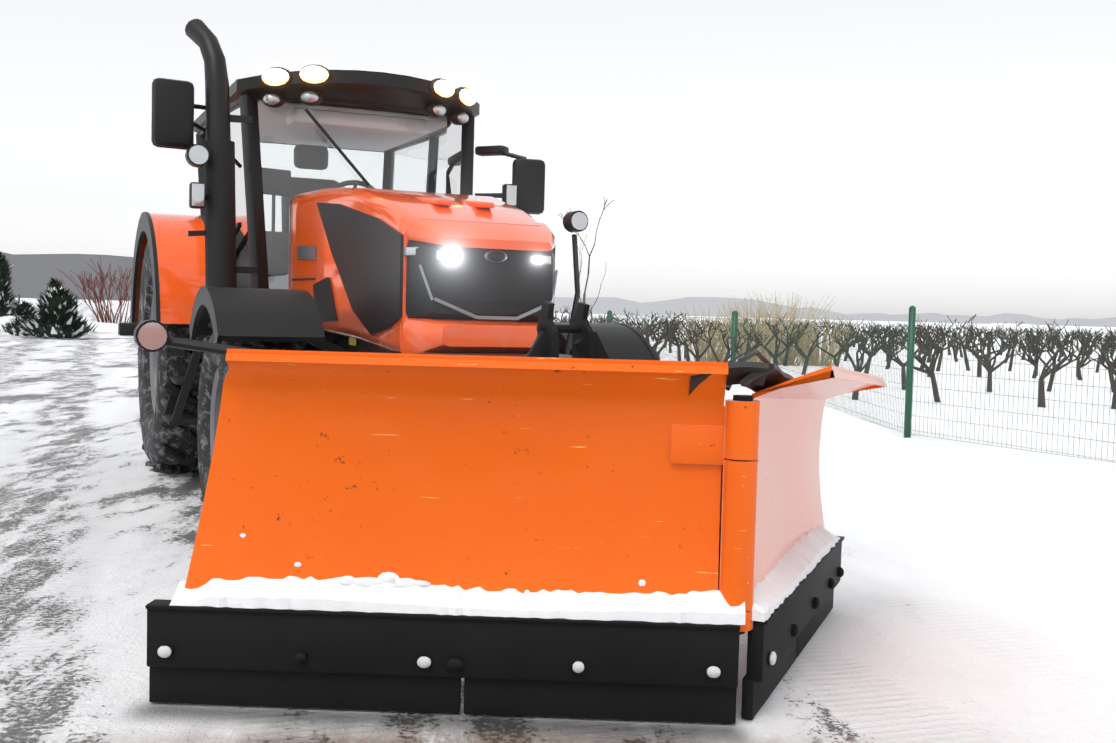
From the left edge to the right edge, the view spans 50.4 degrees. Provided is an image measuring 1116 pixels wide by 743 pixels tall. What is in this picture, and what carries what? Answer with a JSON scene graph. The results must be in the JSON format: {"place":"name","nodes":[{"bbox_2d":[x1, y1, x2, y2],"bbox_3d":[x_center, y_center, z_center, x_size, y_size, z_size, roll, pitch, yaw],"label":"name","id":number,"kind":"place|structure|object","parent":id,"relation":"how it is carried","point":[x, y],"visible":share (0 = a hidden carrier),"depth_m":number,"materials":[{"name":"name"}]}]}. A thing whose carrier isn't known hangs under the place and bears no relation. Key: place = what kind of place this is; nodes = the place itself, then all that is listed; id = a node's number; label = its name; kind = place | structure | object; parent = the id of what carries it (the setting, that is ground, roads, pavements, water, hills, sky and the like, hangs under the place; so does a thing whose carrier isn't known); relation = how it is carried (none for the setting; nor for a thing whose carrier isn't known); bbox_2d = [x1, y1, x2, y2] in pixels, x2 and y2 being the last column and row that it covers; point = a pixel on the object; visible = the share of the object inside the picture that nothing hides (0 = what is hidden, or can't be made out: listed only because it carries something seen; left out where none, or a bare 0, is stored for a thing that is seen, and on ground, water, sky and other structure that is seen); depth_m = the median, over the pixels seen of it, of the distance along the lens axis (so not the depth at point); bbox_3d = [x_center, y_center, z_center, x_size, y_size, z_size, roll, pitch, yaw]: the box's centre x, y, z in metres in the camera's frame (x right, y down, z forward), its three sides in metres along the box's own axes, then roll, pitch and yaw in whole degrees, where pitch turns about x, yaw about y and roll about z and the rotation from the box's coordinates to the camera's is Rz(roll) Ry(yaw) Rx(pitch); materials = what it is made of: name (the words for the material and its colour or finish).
{"place":"outdoors","nodes":[
{"label":"outdoors","id":0,"kind":"place"},
{"bbox_2d":[0,298,1115,742],"bbox_3d":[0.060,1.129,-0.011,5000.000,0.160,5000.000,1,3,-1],"label":"ground","id":1,"kind":"structure","parent":0,"point":[974,594],"depth_m":5.47,"materials":[{"name":"white snow"}]},
{"bbox_2d":[0,252,24,316],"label":"thuja tree","id":2,"kind":"object","parent":1,"relation":"on","point":[7,299],"visible":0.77,"depth_m":44.20,"materials":[{"name":"green plant"}]},
{"bbox_2d":[1,300,37,335],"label":"thuja bush","id":3,"kind":"object","parent":1,"relation":"on","point":[26,309],"visible":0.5,"depth_m":36.31,"materials":[{"name":"green plant"}]},
{"bbox_2d":[38,278,63,317],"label":"evergreen shrub","id":4,"kind":"object","parent":1,"relation":"on","point":[53,283],"visible":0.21,"depth_m":46.29,"materials":[{"name":"green plant"}]},
{"bbox_2d":[16,286,98,338],"bbox_3d":[-14.805,-1.770,35.107,2.340,1.593,2.398,1,3,-1],"label":"thuja bush","id":5,"kind":"object","parent":1,"relation":"on","point":[58,318],"visible":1,"depth_m":34.66,"materials":[{"name":"green plant"}]},
{"bbox_2d":[0,295,117,331],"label":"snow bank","id":6,"kind":"structure","parent":1,"relation":"on","point":[106,327],"depth_m":44.38,"materials":[{"name":"white snow"}]},
{"bbox_2d":[57,257,132,323],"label":"red twig shrub","id":7,"kind":"object","parent":1,"relation":"on","point":[99,311],"visible":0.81,"depth_m":47.23,"materials":[{"name":"red plant"}]},
{"bbox_2d":[118,19,657,501],"bbox_3d":[-1.222,-0.636,7.171,2.751,2.974,5.548,0,3,-24],"label":"tractor","id":8,"kind":"object","parent":1,"relation":"on","point":[456,267],"visible":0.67,"depth_m":6.94,"materials":[{"name":"orange paint"},{"name":"rubber"},{"name":"glass"}]},
{"bbox_2d":[145,301,885,723],"bbox_3d":[0.041,0.372,4.133,2.520,1.235,1.473,1,3,-1],"label":"snow plough","id":9,"kind":"object","parent":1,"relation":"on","point":[589,529],"visible":1,"depth_m":3.52,"materials":[{"name":"orange painted steel"},{"name":"black rubber"}]},
{"bbox_2d":[558,199,613,314],"bbox_3d":[0.424,-1.000,16.344,0.716,2.764,0.950,3,3,21],"label":"young tree","id":10,"kind":"object","parent":1,"relation":"on","point":[584,295],"visible":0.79,"depth_m":16.26,"materials":[{"name":"brown plant"}]},
{"bbox_2d":[668,291,867,365],"bbox_3d":[4.703,-0.874,25.987,4.300,1.757,3.872,1,3,-1],"label":"dry grass bush","id":11,"kind":"object","parent":1,"relation":"on","point":[816,360],"visible":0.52,"depth_m":26.03,"materials":[{"name":"beige plant"}]},
{"bbox_2d":[553,306,1115,408],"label":"grapevines","id":12,"kind":"object","parent":1,"relation":"on","point":[1032,342],"visible":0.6,"depth_m":22.71,"materials":[{"name":"brown plant"}]},
{"bbox_2d":[554,305,1115,462],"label":"wire fence","id":13,"kind":"object","parent":1,"relation":"on","point":[908,415],"visible":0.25,"depth_m":11.55,"materials":[{"name":"green metal"}]},
{"bbox_2d":[0,0,1115,318],"label":"sky","id":14,"kind":"structure","parent":0,"point":[945,157],"materials":[{"name":"white"}]},
{"bbox_2d":[1,252,1115,326],"bbox_3d":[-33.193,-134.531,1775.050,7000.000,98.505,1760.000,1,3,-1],"label":"distant hills","id":15,"kind":"structure","parent":0,"point":[32,274],"depth_m":1502.52,"materials":[{"name":"grey"}]}
]}

